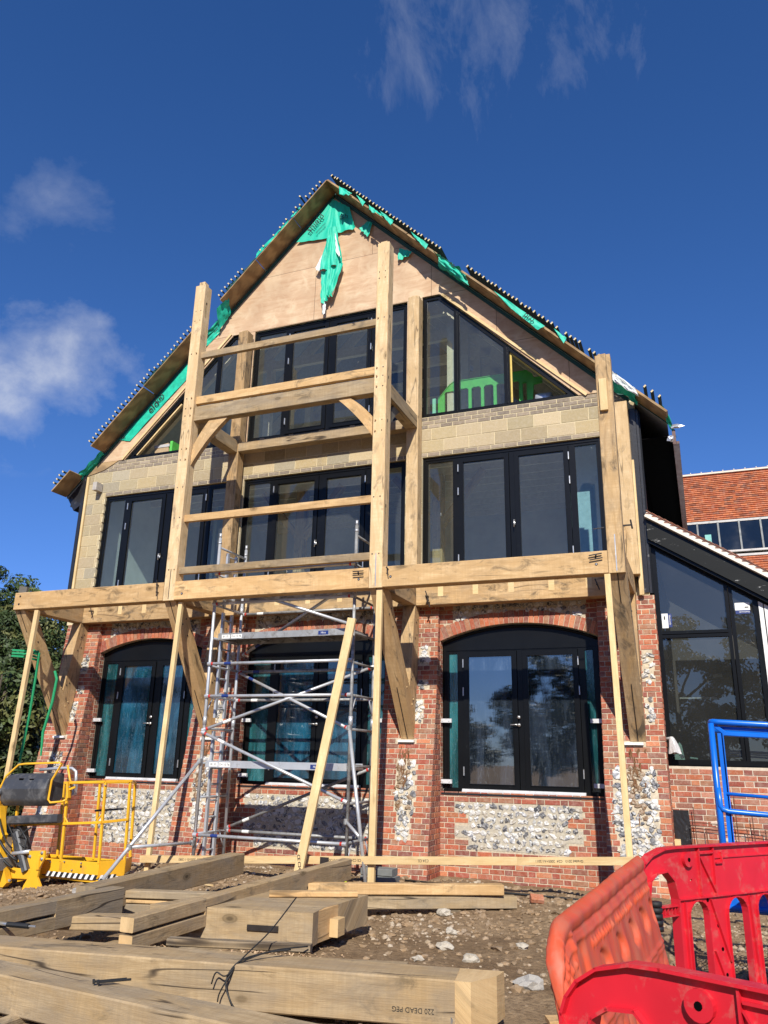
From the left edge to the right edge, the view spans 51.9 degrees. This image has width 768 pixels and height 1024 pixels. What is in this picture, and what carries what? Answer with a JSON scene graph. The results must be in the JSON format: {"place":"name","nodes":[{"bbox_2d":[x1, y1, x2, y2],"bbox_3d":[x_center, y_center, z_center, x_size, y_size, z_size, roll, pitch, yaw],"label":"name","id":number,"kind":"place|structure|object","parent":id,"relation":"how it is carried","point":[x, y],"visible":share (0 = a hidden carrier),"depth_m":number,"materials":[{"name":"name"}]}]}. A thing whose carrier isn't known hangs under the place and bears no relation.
{"place":"outdoors","nodes":[
{"label":"outdoors","id":0,"kind":"place"},
{"bbox_2d":[0,814,767,1023],"bbox_3d":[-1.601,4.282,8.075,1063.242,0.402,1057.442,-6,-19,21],"label":"ground","id":1,"kind":"structure","parent":0,"point":[517,1011],"depth_m":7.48,"materials":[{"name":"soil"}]},
{"bbox_2d":[0,1015,27,1023],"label":"bearer","id":2,"kind":"object","parent":1,"relation":"on","point":[10,1019],"depth_m":4.90,"materials":[{"name":"brown wood"}]},
{"bbox_2d":[4,610,40,776],"bbox_3d":[-6.168,3.608,13.222,0.262,3.944,0.069,-8,-20,27],"label":"timber prop","id":3,"kind":"object","parent":1,"relation":"on","point":[19,708],"visible":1,"depth_m":13.35,"materials":[{"name":"brown wood"}]},
{"bbox_2d":[0,668,47,828],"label":"tree","id":4,"kind":"object","parent":1,"relation":"on","point":[10,683],"visible":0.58,"depth_m":18.44,"materials":[{"name":"green plant"}]},
{"bbox_2d":[0,565,63,684],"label":"tree","id":5,"kind":"object","parent":1,"relation":"on","point":[6,602],"visible":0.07,"depth_m":25.28,"materials":[{"name":"green plant"}]},
{"bbox_2d":[0,599,67,811],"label":"tree","id":6,"kind":"object","parent":1,"relation":"on","point":[11,638],"visible":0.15,"depth_m":22.02,"materials":[{"name":"green plant"}]},
{"bbox_2d":[53,619,67,648],"bbox_3d":[-9.504,6.041,26.155,4.426,7.151,4.303,4,-18,-9],"label":"tree","id":7,"kind":"object","parent":1,"relation":"on","point":[62,633],"visible":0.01,"depth_m":26.17,"materials":[{"name":"green plant"}]},
{"bbox_2d":[0,761,136,889],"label":"boom lift","id":8,"kind":"object","parent":1,"relation":"on","point":[32,789],"visible":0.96,"depth_m":11.44,"materials":[{"name":"yellow paint"}]},
{"bbox_2d":[0,856,15,870],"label":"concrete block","id":9,"kind":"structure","parent":8,"relation":"on","point":[10,861],"depth_m":11.30,"materials":[{"name":"grey concrete"}]},
{"bbox_2d":[105,939,118,943],"bbox_3d":[-2.216,3.917,7.261,0.090,0.060,1.903,-7,-19,24],"label":"bearer","id":10,"kind":"object","parent":1,"relation":"on","point":[115,941],"depth_m":6.94,"materials":[{"name":"brown wood"}]},
{"bbox_2d":[0,960,316,1023],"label":"oak beam","id":11,"kind":"structure","parent":1,"relation":"on","point":[37,994],"depth_m":4.76,"materials":[{"name":"beige wood"}]},
{"bbox_2d":[92,977,126,983],"bbox_3d":[-1.724,2.942,4.953,0.207,0.030,0.024,9,-19,-22],"label":"steel bolt","id":12,"kind":"object","parent":11,"relation":"on","point":[94,981],"visible":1,"depth_m":4.93,"materials":[{"name":"black metal"}]},
{"bbox_2d":[97,978,130,984],"bbox_3d":[-1.691,2.938,4.941,0.207,0.030,0.024,9,-19,-22],"label":"steel bolt","id":13,"kind":"object","parent":11,"relation":"on","point":[109,981],"visible":1,"depth_m":4.93,"materials":[{"name":"black metal"}]},
{"bbox_2d":[144,602,183,870],"bbox_3d":[-3.393,3.398,12.198,0.215,4.043,0.060,-6,-19,21],"label":"timber prop","id":14,"kind":"object","parent":1,"relation":"on","point":[159,771],"visible":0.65,"depth_m":12.18,"materials":[{"name":"brown wood"}]},
{"bbox_2d":[51,935,343,956],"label":"wood chips","id":15,"kind":"object","parent":1,"relation":"on","point":[220,950],"visible":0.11,"depth_m":6.83,"materials":[{"name":"brown wood"}]},
{"bbox_2d":[176,947,225,950],"bbox_3d":[-1.305,3.892,7.119,1.432,0.070,0.090,17,-23,-41],"label":"bearer","id":16,"kind":"object","parent":1,"relation":"on","point":[215,949],"depth_m":6.83,"materials":[{"name":"brown wood"}]},
{"bbox_2d":[150,892,367,945],"bbox_3d":[-1.147,3.826,7.489,1.794,0.266,1.138,-2,-18,10],"label":"notched post","id":17,"kind":"object","parent":16,"relation":"on","point":[315,920],"visible":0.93,"depth_m":7.03,"materials":[{"name":"brown wood"}]},
{"bbox_2d":[57,913,129,930],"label":"oak beam","id":18,"kind":"structure","parent":17,"relation":"on","point":[98,922],"depth_m":6.91,"materials":[{"name":"beige wood"}]},
{"bbox_2d":[0,886,123,936],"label":"oak beam","id":19,"kind":"structure","parent":18,"relation":"on","point":[50,914],"depth_m":6.80,"materials":[{"name":"brown wood"}]},
{"bbox_2d":[0,921,35,928],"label":"hand tool","id":20,"kind":"object","parent":19,"relation":"on","point":[18,925],"visible":1,"depth_m":6.22,"materials":[{"name":"metal"}]},
{"bbox_2d":[122,903,149,913],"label":"oak beam","id":21,"kind":"structure","parent":17,"relation":"on","point":[130,908],"depth_m":7.79,"materials":[{"name":"beige wood"}]},
{"bbox_2d":[126,898,172,903],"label":"oak beam","id":22,"kind":"structure","parent":21,"relation":"on","point":[142,901],"depth_m":7.80,"materials":[{"name":"beige wood"}]},
{"bbox_2d":[125,889,215,899],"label":"oak beam","id":23,"kind":"structure","parent":22,"relation":"on","point":[157,894],"depth_m":7.79,"materials":[{"name":"beige wood"}]},
{"bbox_2d":[76,852,244,905],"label":"oak beam","id":24,"kind":"structure","parent":21,"relation":"on","point":[190,874],"depth_m":8.73,"materials":[{"name":"brown wood"}]},
{"bbox_2d":[269,890,357,896],"bbox_3d":[-0.690,3.737,7.716,0.860,0.050,0.100,3,-18,-7],"label":"oak board","id":25,"kind":"object","parent":17,"relation":"on","point":[313,893],"visible":1,"depth_m":7.68,"materials":[{"name":"beige wood"}]},
{"bbox_2d":[99,520,375,881],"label":"scaffold tower","id":26,"kind":"structure","parent":1,"relation":"on","point":[240,638],"depth_m":12.11,"materials":[{"name":"silver metal"}]},
{"bbox_2d":[140,855,517,865],"bbox_3d":[-0.967,4.701,10.652,5.617,0.405,0.048,-6,-19,21],"label":"kick plank","id":27,"kind":"object","parent":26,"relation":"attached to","point":[424,860],"visible":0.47,"depth_m":10.35,"materials":[{"name":"brown wood"}]},
{"bbox_2d":[517,857,633,864],"bbox_3d":[2.307,4.190,9.460,1.421,0.176,0.048,-6,-19,21],"label":"kick plank","id":28,"kind":"object","parent":27,"relation":"attached to","point":[572,860],"visible":1,"depth_m":9.45,"materials":[{"name":"brown wood"}]},
{"bbox_2d":[0,935,504,1023],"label":"oak beam","id":29,"kind":"structure","parent":1,"relation":"on","point":[374,992],"depth_m":5.17,"materials":[{"name":"wood"}]},
{"bbox_2d":[166,936,312,952],"bbox_3d":[-1.045,3.122,5.691,1.058,0.050,0.090,-1,-18,6],"label":"oak plank","id":30,"kind":"object","parent":29,"relation":"on","point":[216,943],"visible":1,"depth_m":5.66,"materials":[{"name":"brown wood"}]},
{"bbox_2d":[217,897,296,1001],"bbox_3d":[-0.851,3.023,5.487,0.055,0.545,0.731,-11,-21,34],"label":"cable tie","id":31,"kind":"object","parent":29,"relation":"attached to","point":[255,946],"visible":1,"depth_m":5.43,"materials":[{"name":"black plastic"}]},
{"bbox_2d":[225,949,290,1006],"bbox_3d":[-0.850,3.127,5.298,0.115,0.300,0.473,-15,-24,42],"label":"cable tie","id":32,"kind":"object","parent":29,"relation":"attached to","point":[230,1001],"visible":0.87,"depth_m":5.27,"materials":[{"name":"black plastic"}]},
{"bbox_2d":[211,946,307,983],"bbox_3d":[-0.824,3.074,5.350,0.697,0.170,0.066,11,-20,-29],"label":"cable tie","id":33,"kind":"object","parent":29,"relation":"attached to","point":[253,957],"visible":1,"depth_m":5.34,"materials":[{"name":"black plastic"}]},
{"bbox_2d":[294,618,356,870],"bbox_3d":[-0.814,3.235,10.940,0.768,3.563,0.080,-1,-18,8],"label":"leaning plank","id":34,"kind":"object","parent":1,"relation":"on","point":[303,848],"visible":0.98,"depth_m":10.91,"materials":[{"name":"brown wood"}]},
{"bbox_2d":[299,956,407,963],"bbox_3d":[-0.404,3.392,5.920,1.162,0.045,0.160,-1,-18,6],"label":"oak plank","id":35,"kind":"object","parent":1,"relation":"on","point":[396,962],"visible":0.12,"depth_m":5.94,"materials":[{"name":"brown wood"}]},
{"bbox_2d":[22,174,687,898],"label":"gabled house","id":36,"kind":"structure","parent":1,"relation":"on","point":[510,750],"depth_m":13.77,"materials":[{"name":"brick"}]},
{"bbox_2d":[95,483,225,586],"bbox_3d":[-4.337,0.606,15.416,3.030,2.180,0.159,-6,-19,21],"label":"window frame","id":37,"kind":"structure","parent":36,"relation":"in","point":[167,497],"depth_m":15.55,"materials":[{"name":"black metal"}]},
{"bbox_2d":[154,443,169,452],"bbox_3d":[-4.587,-1.251,16.578,0.380,0.287,0.310,-6,-19,21],"label":"cardboard box","id":38,"kind":"object","parent":36,"relation":"on","point":[162,448],"visible":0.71,"depth_m":16.45,"materials":[{"name":"brown cardboard"}]},
{"bbox_2d":[169,441,178,450],"bbox_3d":[-4.341,-1.365,16.717,0.200,0.600,0.650,-6,-19,21],"label":"green sheet","id":39,"kind":"object","parent":36,"relation":"on","point":[174,445],"visible":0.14,"depth_m":16.42,"materials":[{"name":"plastic"}]},
{"bbox_2d":[127,336,238,459],"bbox_3d":[-4.097,-2.349,16.307,2.585,2.440,0.102,-6,-19,21],"label":"window frame","id":40,"kind":"structure","parent":36,"relation":"in","point":[219,361],"depth_m":16.29,"materials":[{"name":"black metal"}]},
{"bbox_2d":[238,461,405,576],"bbox_3d":[-1.155,0.292,14.201,3.290,2.180,0.159,-6,-19,21],"label":"window frame","id":41,"kind":"structure","parent":36,"relation":"in","point":[321,479],"depth_m":14.30,"materials":[{"name":"black metal"}]},
{"bbox_2d":[248,303,407,440],"bbox_3d":[-1.084,-2.639,15.145,3.290,2.420,0.120,-6,-19,21],"label":"window frame","id":42,"kind":"structure","parent":36,"relation":"in","point":[331,342],"depth_m":15.17,"materials":[{"name":"black metal"}]},
{"bbox_2d":[13,241,645,740],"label":"oak balcony","id":43,"kind":"structure","parent":36,"relation":"attached to","point":[411,587],"depth_m":12.77,"materials":[{"name":"brown wood"}]},
{"bbox_2d":[11,649,38,660],"bbox_3d":[-6.294,2.497,13.832,0.448,0.175,0.379,8,-19,-21],"label":"lifting sling","id":44,"kind":"object","parent":43,"relation":"hanging from","point":[21,654],"visible":0.78,"depth_m":13.81,"materials":[{"name":"green fabric"}]},
{"bbox_2d":[19,649,40,761],"bbox_3d":[-6.133,3.294,13.574,0.262,1.933,0.098,-6,-19,21],"label":"lifting sling","id":45,"kind":"object","parent":43,"relation":"hanging from","point":[30,705],"visible":0.9,"depth_m":13.54,"materials":[{"name":"fabric"}]},
{"bbox_2d":[40,671,57,755],"bbox_3d":[-5.786,3.462,13.613,0.158,1.432,0.080,-6,-19,21],"label":"lifting sling","id":46,"kind":"object","parent":43,"relation":"hanging from","point":[50,708],"visible":1,"depth_m":13.59,"materials":[{"name":"fabric"}]},
{"bbox_2d":[604,574,632,856],"bbox_3d":[2.911,2.463,9.798,0.085,3.442,0.184,-13,-22,37],"label":"timber prop","id":47,"kind":"object","parent":43,"relation":"attached to","point":[620,739],"visible":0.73,"depth_m":9.75,"materials":[{"name":"brown wood"}]},
{"bbox_2d":[432,370,541,413],"bbox_3d":[1.863,-1.998,14.331,2.035,1.041,0.085,-6,-19,21],"label":"safety barrier","id":48,"kind":"object","parent":36,"relation":"on","point":[522,377],"visible":0.36,"depth_m":14.41,"materials":[{"name":"plastic"}]},
{"bbox_2d":[423,296,576,417],"bbox_3d":[1.994,-2.952,13.974,2.715,2.440,0.086,-6,-19,21],"label":"window frame","id":49,"kind":"structure","parent":36,"relation":"in","point":[508,352],"depth_m":13.96,"materials":[{"name":"black metal"}]},
{"bbox_2d":[423,438,606,563],"bbox_3d":[2.078,-0.027,12.967,3.040,2.180,0.159,-6,-19,21],"label":"window frame","id":50,"kind":"structure","parent":36,"relation":"in","point":[513,526],"depth_m":13.03,"materials":[{"name":"black metal"}]},
{"bbox_2d":[535,392,552,398],"bbox_3d":[2.796,-1.968,13.746,0.278,0.239,0.220,-8,-20,27],"label":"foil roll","id":51,"kind":"object","parent":36,"relation":"on","point":[543,395],"visible":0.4,"depth_m":13.68,"materials":[{"name":"silver metal"}]},
{"bbox_2d":[674,839,680,845],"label":"wooden block","id":52,"kind":"structure","parent":36,"relation":"on","point":[677,841],"depth_m":10.62,"materials":[{"name":"brown wood"}]},
{"bbox_2d":[367,589,382,881],"bbox_3d":[-0.113,3.014,10.921,0.120,3.941,0.060,-6,-19,21],"label":"timber prop","id":53,"kind":"object","parent":1,"relation":"on","point":[375,740],"visible":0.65,"depth_m":10.87,"materials":[{"name":"brown wood"}]},
{"bbox_2d":[360,875,399,882],"bbox_3d":[-0.054,5.009,10.758,0.500,0.090,0.220,-6,-19,21],"label":"concrete block","id":54,"kind":"object","parent":1,"relation":"on","point":[394,879],"depth_m":10.64,"materials":[{"name":"grey concrete"}]},
{"bbox_2d":[360,866,397,876],"bbox_3d":[-0.067,4.923,10.802,0.460,0.090,0.220,-6,-19,21],"label":"concrete block","id":55,"kind":"object","parent":54,"relation":"on","point":[387,871],"depth_m":10.69,"materials":[{"name":"grey concrete"}]},
{"bbox_2d":[411,955,424,961],"bbox_3d":[0.292,3.826,6.752,0.093,0.060,0.108,16,-23,-39],"label":"stone","id":56,"kind":"object","parent":1,"relation":"on","point":[416,958],"visible":1,"depth_m":6.73,"materials":[{"name":"white stone"}]},
{"bbox_2d":[368,895,516,908],"bbox_3d":[0.376,4.353,8.799,2.254,0.125,0.140,4,-18,-8],"label":"slim oak post","id":57,"kind":"object","parent":1,"relation":"on","point":[437,902],"visible":0.65,"depth_m":8.78,"materials":[{"name":"beige wood"}]},
{"bbox_2d":[308,882,503,895],"bbox_3d":[0.203,4.214,8.819,2.290,0.110,0.130,3,-18,-5],"label":"slim oak post","id":58,"kind":"object","parent":57,"relation":"on","point":[391,888],"visible":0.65,"depth_m":8.78,"materials":[{"name":"beige wood"}]},
{"bbox_2d":[436,908,452,915],"bbox_3d":[0.665,4.414,8.697,0.183,0.091,0.150,-6,-19,21],"label":"stone","id":59,"kind":"object","parent":1,"relation":"on","point":[443,912],"visible":0.98,"depth_m":8.65,"materials":[{"name":"grey stone"}]},
{"bbox_2d":[436,941,453,949],"bbox_3d":[0.550,3.934,7.138,0.179,0.093,0.106,-6,-19,21],"label":"stone","id":60,"kind":"object","parent":1,"relation":"on","point":[445,945],"visible":0.98,"depth_m":7.11,"materials":[{"name":"white stone"}]},
{"bbox_2d":[446,927,456,934],"bbox_3d":[0.663,4.139,7.783,0.130,0.083,0.102,-6,-19,21],"label":"stone","id":61,"kind":"object","parent":1,"relation":"on","point":[450,930],"visible":0.97,"depth_m":7.75,"materials":[{"name":"grey stone"}]},
{"bbox_2d":[451,909,461,912],"bbox_3d":[0.967,4.524,8.967,0.080,0.050,0.854,-14,-23,40],"label":"bearer","id":62,"kind":"object","parent":1,"relation":"on","point":[456,910],"visible":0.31,"depth_m":8.76,"materials":[{"name":"wood"}]},
{"bbox_2d":[462,953,479,962],"bbox_3d":[0.748,3.816,6.726,0.151,0.080,0.098,-6,-19,21],"label":"stone","id":63,"kind":"object","parent":1,"relation":"on","point":[470,958],"visible":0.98,"depth_m":6.70,"materials":[{"name":"white stone"}]},
{"bbox_2d":[405,879,578,899],"bbox_3d":[1.725,4.766,9.863,3.387,0.051,0.196,-8,-20,28],"label":"cable","id":64,"kind":"object","parent":1,"relation":"on","point":[512,893],"visible":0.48,"depth_m":9.83,"materials":[{"name":"black rubber"}]},
{"bbox_2d":[516,942,528,949],"bbox_3d":[1.268,3.975,7.212,0.128,0.064,0.088,-6,-19,21],"label":"stone","id":65,"kind":"object","parent":1,"relation":"on","point":[522,945],"visible":1,"depth_m":7.20,"materials":[{"name":"white stone"}]},
{"bbox_2d":[512,974,543,990],"bbox_3d":[1.088,3.562,5.966,0.223,0.121,0.169,3,-18,-6],"label":"stone","id":66,"kind":"object","parent":1,"relation":"on","point":[530,982],"visible":0.86,"depth_m":5.92,"materials":[{"name":"white stone"}]},
{"bbox_2d":[529,893,543,903],"bbox_3d":[1.765,4.464,9.102,0.159,0.084,0.100,14,10,-3],"label":"broken brick","id":67,"kind":"object","parent":1,"relation":"on","point":[536,898],"visible":1,"depth_m":9.06,"materials":[{"name":"brick"}]},
{"bbox_2d":[545,1015,558,1023],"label":"oak offcut","id":68,"kind":"object","parent":1,"relation":"on","point":[551,1019],"visible":0.33,"depth_m":5.09,"materials":[{"name":"beige wood"}]},
{"bbox_2d":[546,856,668,1023],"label":"safety barrier","id":69,"kind":"object","parent":1,"relation":"on","point":[616,916],"visible":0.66,"depth_m":3.40,"materials":[{"name":"orange plastic"}]},
{"bbox_2d":[559,960,767,1023],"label":"safety barrier","id":70,"kind":"object","parent":1,"relation":"on","point":[643,992],"visible":1,"depth_m":2.28,"materials":[{"name":"red plastic"}]},
{"bbox_2d":[641,841,767,983],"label":"safety barrier","id":71,"kind":"object","parent":1,"relation":"on","point":[721,876],"visible":0.73,"depth_m":4.81,"materials":[{"name":"red plastic"}]},
{"bbox_2d":[644,510,767,881],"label":"glazed extension","id":72,"kind":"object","parent":1,"relation":"on","point":[710,582],"visible":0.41,"depth_m":11.68,"materials":[{"name":"brick"}]},
{"bbox_2d":[661,614,671,627],"bbox_3d":[4.178,1.607,11.641,0.140,0.215,0.005,-6,-19,21],"label":"glass label","id":73,"kind":"object","parent":72,"relation":"attached to","point":[666,620],"visible":1,"depth_m":11.64,"materials":[{"name":"white paint"}]},
{"bbox_2d":[675,742,684,759],"bbox_3d":[4.170,3.382,11.128,0.135,0.260,0.026,-6,-19,21],"label":"foam board","id":74,"kind":"object","parent":72,"relation":"on","point":[678,756],"visible":0.73,"depth_m":11.11,"materials":[{"name":"green"}]},
{"bbox_2d":[673,810,691,844],"bbox_3d":[4.066,4.381,10.709,0.225,0.620,0.010,-6,-19,21],"label":"black sheet","id":75,"kind":"object","parent":72,"relation":"hanging from","point":[682,827],"visible":0.7,"depth_m":10.74,"materials":[{"name":"black plastic"}]},
{"bbox_2d":[650,545,767,766],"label":"window frame","id":76,"kind":"structure","parent":72,"relation":"in","point":[728,632],"depth_m":11.23,"materials":[{"name":"black metal"}]},
{"bbox_2d":[690,797,767,844],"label":"rebar mesh","id":77,"kind":"object","parent":72,"relation":"attached to","point":[737,826],"visible":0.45,"depth_m":10.48,"materials":[{"name":"brown metal"}]},
{"bbox_2d":[734,602,749,613],"bbox_3d":[5.144,1.381,11.315,0.198,0.160,0.005,-6,-19,21],"label":"glass label","id":78,"kind":"object","parent":72,"relation":"attached to","point":[742,608],"visible":1,"depth_m":11.31,"materials":[{"name":"white paint"}]},
{"bbox_2d":[668,465,767,765],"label":"tiled building","id":79,"kind":"structure","parent":1,"relation":"on","point":[727,510],"depth_m":21.57,"materials":[{"name":"ceramic"}]},
{"bbox_2d":[708,719,767,914],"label":"man basket","id":80,"kind":"object","parent":1,"relation":"on","point":[728,811],"visible":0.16,"depth_m":6.01,"materials":[{"name":"blue metal"}]},
{"bbox_3d":[-2.513,3.468,6.276,0.998,0.060,0.338,-6,-19,21],"label":"oak plank","id":81,"kind":"object","parent":1,"relation":"on","visible":0},
{"bbox_2d":[118,858,351,945],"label":"oak beam","id":82,"kind":"structure","parent":81,"relation":"on","point":[149,927],"depth_m":6.99,"materials":[{"name":"wood"}]},
{"bbox_2d":[0,0,767,648],"label":"sky","id":83,"kind":"structure","parent":0,"point":[601,164],"materials":[{"name":"blue"}]},
{"bbox_3d":[3.983,3.167,11.024,0.123,0.050,0.103,-6,-19,21],"label":"pipe stub","id":84,"kind":"object","parent":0,"visible":0},
{"bbox_2d":[669,737,681,753],"bbox_3d":[4.036,3.239,10.948,0.171,0.230,0.104,-6,-19,21],"label":"plastic bag","id":85,"kind":"object","parent":84,"relation":"hanging from","point":[674,747],"visible":1,"depth_m":10.93,"materials":[{"name":"white plastic"}]}
]}

